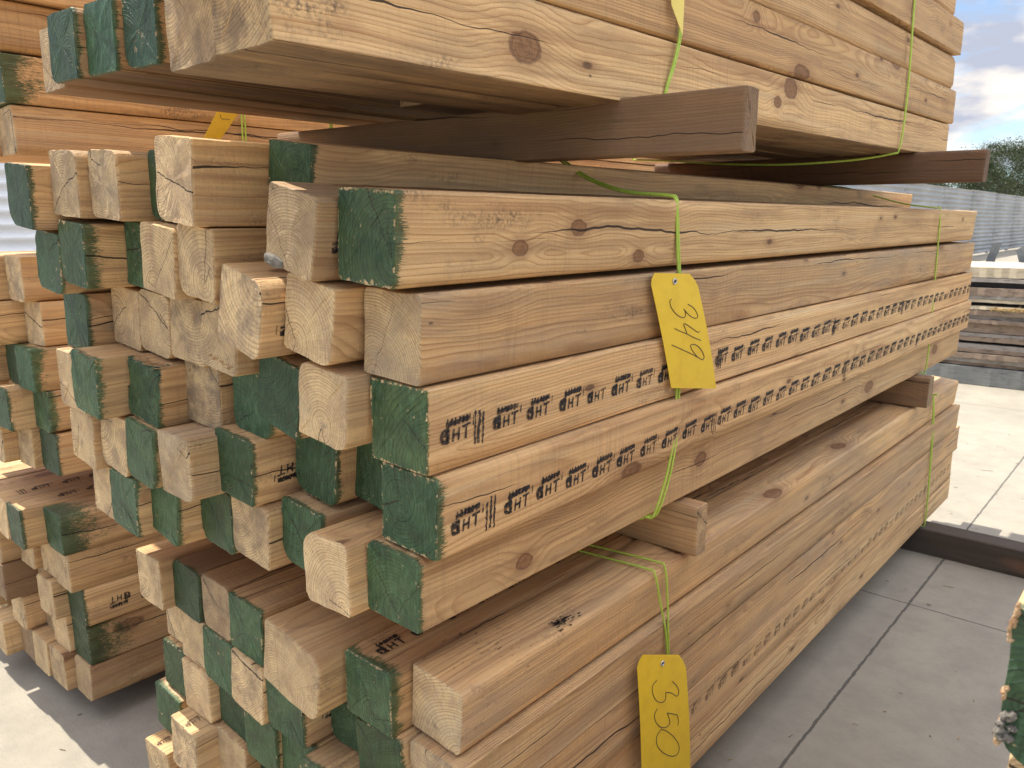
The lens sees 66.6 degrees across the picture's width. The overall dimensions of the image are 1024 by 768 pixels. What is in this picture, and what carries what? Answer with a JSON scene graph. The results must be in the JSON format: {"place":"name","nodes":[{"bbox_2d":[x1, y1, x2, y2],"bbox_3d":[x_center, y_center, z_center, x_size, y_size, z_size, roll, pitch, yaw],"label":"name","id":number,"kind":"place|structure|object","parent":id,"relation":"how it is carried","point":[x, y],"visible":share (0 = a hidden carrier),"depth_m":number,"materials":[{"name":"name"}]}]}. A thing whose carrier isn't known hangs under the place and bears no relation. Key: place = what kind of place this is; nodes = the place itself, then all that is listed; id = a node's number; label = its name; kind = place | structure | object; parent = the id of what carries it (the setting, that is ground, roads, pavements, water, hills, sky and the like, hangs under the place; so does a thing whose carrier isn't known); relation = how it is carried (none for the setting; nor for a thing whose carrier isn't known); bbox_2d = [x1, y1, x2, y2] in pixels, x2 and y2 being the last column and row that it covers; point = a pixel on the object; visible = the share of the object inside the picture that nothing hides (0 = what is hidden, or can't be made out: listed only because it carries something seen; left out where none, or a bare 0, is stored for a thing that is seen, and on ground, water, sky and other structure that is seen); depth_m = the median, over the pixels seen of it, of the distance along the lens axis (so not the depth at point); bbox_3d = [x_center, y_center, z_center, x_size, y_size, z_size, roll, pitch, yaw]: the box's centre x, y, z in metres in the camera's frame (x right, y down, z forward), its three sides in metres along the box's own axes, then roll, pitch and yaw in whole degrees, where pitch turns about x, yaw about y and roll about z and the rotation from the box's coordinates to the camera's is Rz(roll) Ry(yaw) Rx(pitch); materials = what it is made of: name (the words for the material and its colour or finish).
{"place":"outdoors","nodes":[
{"label":"outdoors","id":0,"kind":"place"},
{"bbox_2d":[0,247,1023,767],"bbox_3d":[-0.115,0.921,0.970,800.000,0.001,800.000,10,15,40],"label":"ground","id":1,"kind":"structure","parent":0,"point":[878,645],"depth_m":1.89,"materials":[{"name":"concrete"}]},
{"bbox_2d":[837,184,1023,253],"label":"metal fence","id":2,"kind":"object","parent":1,"relation":"on","point":[999,218],"visible":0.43,"depth_m":25.59,"materials":[{"name":"grey metal"}]},
{"bbox_2d":[900,521,1023,577],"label":"bearer","id":3,"kind":"object","parent":1,"relation":"on","point":[985,551],"visible":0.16,"depth_m":2.54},
{"bbox_2d":[690,477,949,767],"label":"timber","id":4,"kind":"object","parent":3,"relation":"on","point":[708,731],"visible":0.45,"depth_m":1.82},
{"bbox_2d":[603,453,952,767],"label":"timber","id":5,"kind":"object","parent":4,"relation":"on","point":[712,689],"visible":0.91,"depth_m":1.74,"materials":[{"name":"brown"}]},
{"bbox_2d":[541,425,959,767],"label":"timber","id":6,"kind":"object","parent":5,"relation":"on","point":[602,742],"visible":0.44,"depth_m":1.57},
{"bbox_2d":[410,404,959,767],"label":"timber","id":7,"kind":"object","parent":6,"relation":"on","point":[544,729],"visible":0.68,"depth_m":1.30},
{"bbox_2d":[412,375,958,754],"bbox_3d":[0.727,0.213,1.873,0.117,0.091,2.482,16,19,39],"label":"timber","id":8,"kind":"object","parent":7,"relation":"on","point":[473,687],"visible":0.91,"depth_m":1.19,"materials":[{"name":"brown"}]},
{"bbox_2d":[578,544,669,654],"bbox_3d":[-0.057,0.473,1.517,0.775,0.486,0.060,8,14,36],"label":"tie cord","id":9,"kind":"object","parent":8,"relation":"attached to","point":[660,603],"visible":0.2,"depth_m":1.27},
{"bbox_2d":[637,655,689,767],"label":"lot tag","id":10,"kind":"object","parent":9,"relation":"hanging from","point":[664,711],"visible":1,"depth_m":1.27,"materials":[{"name":"yellow plastic"}]},
{"bbox_2d":[616,497,707,555],"bbox_3d":[0.020,0.191,1.548,0.788,0.089,0.034,10,15,40],"label":"bearer","id":11,"kind":"object","parent":8,"relation":"on","point":[679,525],"visible":0.31,"depth_m":1.31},
{"bbox_2d":[93,466,114,519],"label":"timber","id":12,"kind":"object","parent":11,"relation":"on","point":[102,486],"visible":0.09,"depth_m":1.26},
{"bbox_2d":[69,406,110,469],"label":"timber","id":13,"kind":"object","parent":12,"relation":"on","point":[86,437],"visible":0.09,"depth_m":1.22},
{"bbox_2d":[56,347,86,413],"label":"timber","id":14,"kind":"object","parent":13,"relation":"on","point":[64,361],"visible":0.07,"depth_m":1.21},
{"bbox_2d":[63,291,118,347],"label":"timber","id":15,"kind":"object","parent":14,"relation":"on","point":[89,319],"visible":0.1,"depth_m":1.19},
{"bbox_2d":[35,230,110,293],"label":"timber","id":16,"kind":"object","parent":15,"relation":"on","point":[50,268],"visible":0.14,"depth_m":1.15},
{"bbox_2d":[4,162,82,229],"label":"timber","id":17,"kind":"object","parent":16,"relation":"on","point":[30,196],"visible":0.09,"depth_m":1.10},
{"bbox_2d":[109,467,157,536],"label":"timber","id":18,"kind":"object","parent":11,"relation":"on","point":[131,498],"visible":0.11,"depth_m":1.17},
{"bbox_2d":[100,414,133,476],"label":"timber","id":19,"kind":"object","parent":18,"relation":"on","point":[113,440],"visible":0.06,"depth_m":1.17,"materials":[{"name":"brown"}]},
{"bbox_2d":[70,343,152,419],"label":"timber","id":20,"kind":"object","parent":19,"relation":"on","point":[100,378],"visible":0.13,"depth_m":1.12,"materials":[{"name":"green"}]},
{"bbox_2d":[111,286,147,350],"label":"timber","id":21,"kind":"object","parent":20,"relation":"on","point":[126,313],"visible":0.04,"depth_m":1.15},
{"bbox_2d":[58,219,134,288],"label":"timber","id":22,"kind":"object","parent":21,"relation":"on","point":[93,254],"visible":0.17,"depth_m":1.09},
{"bbox_2d":[48,150,104,218],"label":"timber","id":23,"kind":"object","parent":22,"relation":"on","point":[71,190],"visible":0.16,"depth_m":1.06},
{"bbox_2d":[151,487,206,545],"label":"timber","id":24,"kind":"object","parent":11,"relation":"on","point":[177,521],"visible":0.09,"depth_m":1.14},
{"bbox_2d":[125,415,162,488],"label":"timber","id":25,"kind":"object","parent":24,"relation":"on","point":[143,461],"visible":0.14,"depth_m":1.11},
{"bbox_2d":[127,352,195,428],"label":"timber","id":26,"kind":"object","parent":25,"relation":"on","point":[157,394],"visible":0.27,"depth_m":1.09,"materials":[{"name":"green wood"}]},
{"bbox_2d":[139,288,176,358],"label":"timber","id":27,"kind":"object","parent":26,"relation":"on","point":[155,320],"visible":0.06,"depth_m":1.10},
{"bbox_2d":[124,221,147,289],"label":"timber","id":28,"kind":"object","parent":27,"relation":"on","point":[133,251],"visible":0.02,"depth_m":1.09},
{"bbox_2d":[87,149,162,220],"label":"timber","id":29,"kind":"object","parent":28,"relation":"on","point":[119,180],"visible":0.16,"depth_m":1.02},
{"bbox_2d":[83,0,772,159],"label":"timber","id":30,"kind":"object","parent":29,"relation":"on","point":[104,33],"visible":0.26,"depth_m":1.05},
{"bbox_2d":[201,493,238,554],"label":"timber","id":31,"kind":"object","parent":11,"relation":"on","point":[217,516],"visible":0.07,"depth_m":1.11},
{"bbox_2d":[157,422,224,501],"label":"timber","id":32,"kind":"object","parent":31,"relation":"on","point":[189,460],"visible":0.16,"depth_m":1.04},
{"bbox_2d":[185,360,235,428],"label":"timber","id":33,"kind":"object","parent":32,"relation":"on","point":[210,396],"visible":0.06,"depth_m":1.06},
{"bbox_2d":[170,298,209,367],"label":"timber","id":34,"kind":"object","parent":33,"relation":"on","point":[186,320],"visible":0.09,"depth_m":1.04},
{"bbox_2d":[140,221,195,299],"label":"timber","id":35,"kind":"object","parent":34,"relation":"on","point":[158,240],"visible":0.13,"depth_m":0.99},
{"bbox_2d":[147,150,164,220],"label":"timber","id":36,"kind":"object","parent":35,"relation":"on","point":[151,165],"visible":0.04,"depth_m":1.02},
{"bbox_2d":[122,0,399,105],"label":"timber","id":37,"kind":"object","parent":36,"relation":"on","point":[145,38],"visible":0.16,"depth_m":0.95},
{"bbox_2d":[277,85,758,162],"bbox_3d":[-0.084,-0.383,1.228,0.977,0.075,0.035,12,16,40],"label":"bearer","id":38,"kind":"object","parent":36,"relation":"on","point":[723,120],"visible":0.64,"depth_m":1.04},
{"bbox_2d":[39,27,719,161],"bbox_3d":[0.059,-0.643,1.939,0.091,0.091,2.203,10,15,40],"label":"timber","id":39,"kind":"object","parent":38,"relation":"on","point":[52,86],"visible":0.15,"depth_m":1.26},
{"bbox_2d":[47,7,742,161],"bbox_3d":[0.116,-0.628,1.864,0.092,0.092,2.202,12,17,40],"label":"timber","id":40,"kind":"object","parent":38,"relation":"on","point":[67,47],"visible":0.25,"depth_m":1.09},
{"bbox_2d":[231,496,291,570],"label":"timber","id":41,"kind":"object","parent":11,"relation":"on","point":[258,534],"visible":0.1,"depth_m":1.04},
{"bbox_2d":[215,423,302,506],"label":"timber","id":42,"kind":"object","parent":41,"relation":"on","point":[255,470],"visible":0.17,"depth_m":1.02,"materials":[{"name":"green"}]},
{"bbox_2d":[232,373,285,438],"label":"timber","id":43,"kind":"object","parent":42,"relation":"on","point":[248,418],"visible":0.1,"depth_m":1.02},
{"bbox_2d":[200,300,258,376],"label":"timber","id":44,"kind":"object","parent":43,"relation":"on","point":[217,353],"visible":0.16,"depth_m":0.98,"materials":[{"name":"brown wood"}]},
{"bbox_2d":[176,223,266,303],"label":"timber","id":45,"kind":"object","parent":44,"relation":"on","point":[205,254],"visible":0.12,"depth_m":0.94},
{"bbox_2d":[154,135,268,226],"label":"timber","id":46,"kind":"object","parent":45,"relation":"on","point":[206,182],"visible":0.16,"depth_m":0.91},
{"bbox_2d":[281,490,379,569],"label":"timber","id":47,"kind":"object","parent":11,"relation":"on","point":[304,513],"visible":0.09,"depth_m":1.01,"materials":[{"name":"green"}]},
{"bbox_2d":[295,437,357,505],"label":"timber","id":48,"kind":"object","parent":47,"relation":"on","point":[325,473],"visible":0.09,"depth_m":0.99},
{"bbox_2d":[257,353,311,439],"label":"timber","id":49,"kind":"object","parent":48,"relation":"on","point":[278,398],"visible":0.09,"depth_m":0.94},
{"bbox_2d":[218,261,296,358],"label":"timber","id":50,"kind":"object","parent":49,"relation":"on","point":[251,319],"visible":0.16,"depth_m":0.89,"materials":[{"name":"brown"}]},
{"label":"timber","id":51,"kind":"object","parent":50,"relation":"on","visible":0},
{"bbox_2d":[269,139,912,207],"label":"timber","id":52,"kind":"object","parent":51,"relation":"on","point":[300,161],"visible":0.53,"depth_m":1.13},
{"bbox_2d":[654,149,989,185],"bbox_3d":[0.831,-0.610,2.245,0.941,0.080,0.052,11,16,40],"label":"bearer","id":53,"kind":"object","parent":52,"relation":"on","point":[963,166],"visible":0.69,"depth_m":2.11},
{"bbox_2d":[211,0,948,153],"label":"timber","id":54,"kind":"object","parent":53,"relation":"on","point":[532,51],"visible":0.77,"depth_m":0.87,"materials":[{"name":"wood"}]},
{"bbox_2d":[535,0,955,123],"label":"timber","id":55,"kind":"object","parent":54,"relation":"on","point":[749,33],"visible":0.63,"depth_m":1.32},
{"bbox_2d":[749,0,954,88],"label":"timber","id":56,"kind":"object","parent":55,"relation":"on","point":[855,24],"visible":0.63,"depth_m":1.66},
{"bbox_2d":[851,0,963,55],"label":"timber","id":57,"kind":"object","parent":56,"relation":"on","point":[936,25],"visible":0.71,"depth_m":1.93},
{"bbox_2d":[303,509,382,617],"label":"timber","id":58,"kind":"object","parent":11,"relation":"on","point":[335,560],"visible":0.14,"depth_m":0.92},
{"bbox_2d":[355,443,383,509],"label":"timber","id":59,"kind":"object","parent":58,"relation":"on","point":[368,484],"visible":0.06,"depth_m":0.97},
{"bbox_2d":[298,360,377,449],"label":"timber","id":60,"kind":"object","parent":59,"relation":"on","point":[335,413],"visible":0.16,"depth_m":0.87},
{"bbox_2d":[284,272,369,365],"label":"timber","id":61,"kind":"object","parent":60,"relation":"on","point":[324,323],"visible":0.2,"depth_m":0.85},
{"bbox_2d":[264,181,870,281],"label":"timber","id":62,"kind":"object","parent":61,"relation":"on","point":[302,230],"visible":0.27,"depth_m":0.82,"materials":[{"name":"brown"}]},
{"bbox_2d":[164,0,875,155],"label":"timber","id":63,"kind":"object","parent":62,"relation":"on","point":[190,36],"visible":0.21,"depth_m":0.80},
{"bbox_2d":[868,374,933,407],"bbox_3d":[0.944,-0.027,2.571,0.798,0.091,0.051,10,15,40],"label":"bearer","id":64,"kind":"object","parent":8,"relation":"on","point":[916,390],"visible":0.22,"depth_m":2.33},
{"bbox_2d":[367,331,959,633],"bbox_3d":[0.689,0.037,1.807,0.092,0.090,2.502,12,17,40],"label":"timber","id":65,"kind":"object","parent":64,"relation":"on","point":[416,593],"visible":0.59,"depth_m":1.08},
{"bbox_2d":[381,300,970,560],"bbox_3d":[0.710,-0.053,1.780,0.093,0.096,2.502,13,18,39],"label":"timber","id":66,"kind":"object","parent":65,"relation":"on","point":[439,516],"visible":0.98,"depth_m":1.06,"materials":[{"name":"brown"}]},
{"bbox_2d":[370,272,972,475],"bbox_3d":[0.703,-0.148,1.763,0.094,0.096,2.507,13,17,40],"label":"timber","id":67,"kind":"object","parent":66,"relation":"on","point":[434,428],"visible":0.87,"depth_m":1.01,"materials":[{"name":"brown"}]},
{"bbox_2d":[364,242,974,385],"bbox_3d":[0.700,-0.244,1.746,0.092,0.098,2.513,14,18,39],"label":"timber","id":68,"kind":"object","parent":67,"relation":"on","point":[419,336],"visible":0.9,"depth_m":1.00,"materials":[{"name":"brown"}]},
{"bbox_2d":[338,187,976,289],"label":"timber","id":69,"kind":"object","parent":68,"relation":"on","point":[392,238],"visible":1,"depth_m":0.96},
{"bbox_2d":[559,161,680,519],"bbox_3d":[-0.046,-0.117,1.415,0.772,0.585,0.058,10,15,40],"label":"tie cord","id":70,"kind":"object","parent":69,"relation":"attached to","point":[678,258],"visible":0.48,"depth_m":1.20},
{"bbox_2d":[651,273,715,388],"bbox_3d":[0.262,-0.074,1.170,0.173,0.191,0.010,-10,15,-39],"label":"lot tag","id":71,"kind":"object","parent":70,"relation":"attached to","point":[682,323],"visible":1,"depth_m":1.16,"materials":[{"name":"yellow plastic"}]},
{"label":"timber","id":72,"kind":"object","parent":3,"relation":"on","visible":0},
{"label":"timber","id":73,"kind":"object","parent":72,"relation":"on","visible":0},
{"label":"timber","id":74,"kind":"object","parent":73,"relation":"on","visible":0},
{"bbox_2d":[355,716,422,767],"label":"timber","id":75,"kind":"object","parent":74,"relation":"on","point":[377,748],"visible":0.08,"depth_m":1.01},
{"bbox_2d":[345,400,882,737],"bbox_3d":[0.608,0.210,1.883,0.091,0.094,2.407,11,16,40],"label":"timber","id":76,"kind":"object","parent":75,"relation":"on","point":[379,672],"visible":0.18,"depth_m":1.06,"materials":[{"name":"brown"}]},
{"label":"timber","id":77,"kind":"object","parent":3,"relation":"on","visible":0},
{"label":"timber","id":78,"kind":"object","parent":77,"relation":"on","visible":0},
{"bbox_2d":[300,737,359,767],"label":"timber","id":79,"kind":"object","parent":78,"relation":"on","point":[335,752],"visible":0.02,"depth_m":1.09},
{"bbox_2d":[330,702,358,752],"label":"timber","id":80,"kind":"object","parent":79,"relation":"on","point":[343,717],"visible":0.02,"depth_m":1.10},
{"bbox_2d":[263,600,396,718],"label":"timber","id":81,"kind":"object","parent":80,"relation":"on","point":[308,643],"visible":0.13,"depth_m":1.06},
{"label":"timber","id":82,"kind":"object","parent":3,"relation":"on","visible":0},
{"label":"timber","id":83,"kind":"object","parent":82,"relation":"on","visible":0},
{"bbox_2d":[244,710,282,767],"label":"timber","id":84,"kind":"object","parent":83,"relation":"on","point":[264,744],"visible":0.1,"depth_m":1.19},
{"bbox_2d":[231,647,269,724],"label":"timber","id":85,"kind":"object","parent":84,"relation":"on","point":[248,681],"visible":0.11,"depth_m":1.17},
{"bbox_2d":[228,566,309,665],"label":"timber","id":86,"kind":"object","parent":85,"relation":"on","point":[254,606],"visible":0.12,"depth_m":1.17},
{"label":"timber","id":87,"kind":"object","parent":3,"relation":"on","visible":0},
{"bbox_2d":[217,722,260,767],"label":"timber","id":88,"kind":"object","parent":87,"relation":"on","point":[233,750],"visible":0.06,"depth_m":1.28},
{"bbox_2d":[219,686,245,740],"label":"timber","id":89,"kind":"object","parent":88,"relation":"on","point":[232,713],"visible":0.05,"depth_m":1.28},
{"bbox_2d":[203,624,234,696],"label":"timber","id":90,"kind":"object","parent":89,"relation":"on","point":[217,647],"visible":0.09,"depth_m":1.24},
{"bbox_2d":[201,557,297,640],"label":"timber","id":91,"kind":"object","parent":90,"relation":"on","point":[219,584],"visible":0.18,"depth_m":1.23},
{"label":"timber","id":92,"kind":"object","parent":3,"relation":"on","visible":0},
{"bbox_2d":[171,707,223,767],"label":"timber","id":93,"kind":"object","parent":92,"relation":"on","point":[194,738],"visible":0.2,"depth_m":1.31,"materials":[{"name":"brown"}]},
{"bbox_2d":[182,656,220,723],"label":"timber","id":94,"kind":"object","parent":93,"relation":"on","point":[202,692],"visible":0.13,"depth_m":1.32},
{"bbox_2d":[180,609,205,669],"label":"timber","id":95,"kind":"object","parent":94,"relation":"on","point":[192,634],"visible":0.07,"depth_m":1.31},
{"bbox_2d":[172,546,246,623],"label":"timber","id":96,"kind":"object","parent":95,"relation":"on","point":[188,570],"visible":0.16,"depth_m":1.29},
{"bbox_3d":[0.005,0.731,1.666,0.833,0.092,0.092,10,15,40],"label":"bearer","id":97,"kind":"object","parent":1,"relation":"on","visible":0},
{"bbox_2d":[145,728,179,767],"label":"timber","id":98,"kind":"object","parent":97,"relation":"on","point":[159,745],"visible":0.09,"depth_m":1.41,"materials":[{"name":"brown"}]},
{"bbox_2d":[155,677,188,733],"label":"timber","id":99,"kind":"object","parent":98,"relation":"on","point":[171,700],"visible":0.09,"depth_m":1.42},
{"bbox_2d":[163,635,185,697],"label":"timber","id":100,"kind":"object","parent":99,"relation":"on","point":[174,655],"visible":0.09,"depth_m":1.39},
{"bbox_2d":[166,606,182,642],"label":"timber","id":101,"kind":"object","parent":100,"relation":"on","point":[174,622],"visible":0.02,"depth_m":1.39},
{"bbox_2d":[136,538,216,609],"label":"timber","id":102,"kind":"object","parent":101,"relation":"on","point":[155,568],"visible":0.15,"depth_m":1.32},
{"bbox_2d":[945,0,1023,194],"label":"sky","id":103,"kind":"structure","parent":0,"point":[988,84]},
{"bbox_2d":[1008,753,1023,767],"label":"timber","id":104,"kind":"object","parent":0,"point":[1013,762],"visible":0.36,"depth_m":0.43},
{"bbox_2d":[993,591,1023,765],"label":"timber","id":105,"kind":"object","parent":104,"relation":"on","point":[1008,729],"visible":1,"depth_m":0.40,"materials":[{"name":"green wood"}]},
{"bbox_3d":[-0.865,0.617,2.325,0.762,0.056,0.092,10,15,40],"label":"bearer","id":106,"kind":"object","parent":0,"visible":0},
{"bbox_2d":[48,641,77,690],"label":"timber","id":107,"kind":"object","parent":106,"relation":"on","point":[63,665],"visible":0.17,"depth_m":1.78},
{"bbox_2d":[52,615,75,651],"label":"timber","id":108,"kind":"object","parent":107,"relation":"on","point":[64,632],"visible":0.09,"depth_m":1.77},
{"bbox_2d":[36,571,70,619],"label":"timber","id":109,"kind":"object","parent":108,"relation":"on","point":[53,596],"visible":0.14,"depth_m":1.75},
{"bbox_2d":[40,543,56,578],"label":"timber","id":110,"kind":"object","parent":109,"relation":"on","point":[47,558],"visible":0.05,"depth_m":1.75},
{"bbox_2d":[6,482,94,549],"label":"timber","id":111,"kind":"object","parent":110,"relation":"on","point":[26,521],"visible":0.17,"depth_m":1.69,"materials":[{"name":"brown"}]},
{"bbox_2d":[74,634,170,700],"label":"timber","id":112,"kind":"object","parent":106,"relation":"on","point":[112,674],"visible":0.2,"depth_m":1.77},
{"bbox_2d":[72,604,169,664],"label":"timber","id":113,"kind":"object","parent":112,"relation":"on","point":[111,638],"visible":0.2,"depth_m":1.76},
{"bbox_2d":[67,572,151,626],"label":"timber","id":114,"kind":"object","parent":113,"relation":"on","point":[99,603],"visible":0.1,"depth_m":1.73,"materials":[{"name":"brown"}]},
{"bbox_2d":[53,532,166,592],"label":"timber","id":115,"kind":"object","parent":114,"relation":"on","point":[88,568],"visible":0.12,"depth_m":1.71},
{"bbox_2d":[43,495,134,555],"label":"timber","id":116,"kind":"object","parent":115,"relation":"on","point":[78,525],"visible":0.16,"depth_m":1.67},
{"bbox_3d":[0.059,-0.683,3.126,0.783,0.193,0.061,10,15,40],"label":"bearer","id":117,"kind":"object","parent":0,"visible":0},
{"bbox_2d":[0,105,654,171],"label":"timber","id":118,"kind":"object","parent":117,"relation":"on","point":[33,132],"visible":0.35,"depth_m":1.58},
{"bbox_2d":[0,53,679,165],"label":"timber","id":119,"kind":"object","parent":118,"relation":"on","point":[22,80],"visible":0.2,"depth_m":1.57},
{"bbox_2d":[0,0,60,57],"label":"timber","id":120,"kind":"object","parent":119,"relation":"on","point":[21,25],"visible":0.06,"depth_m":1.47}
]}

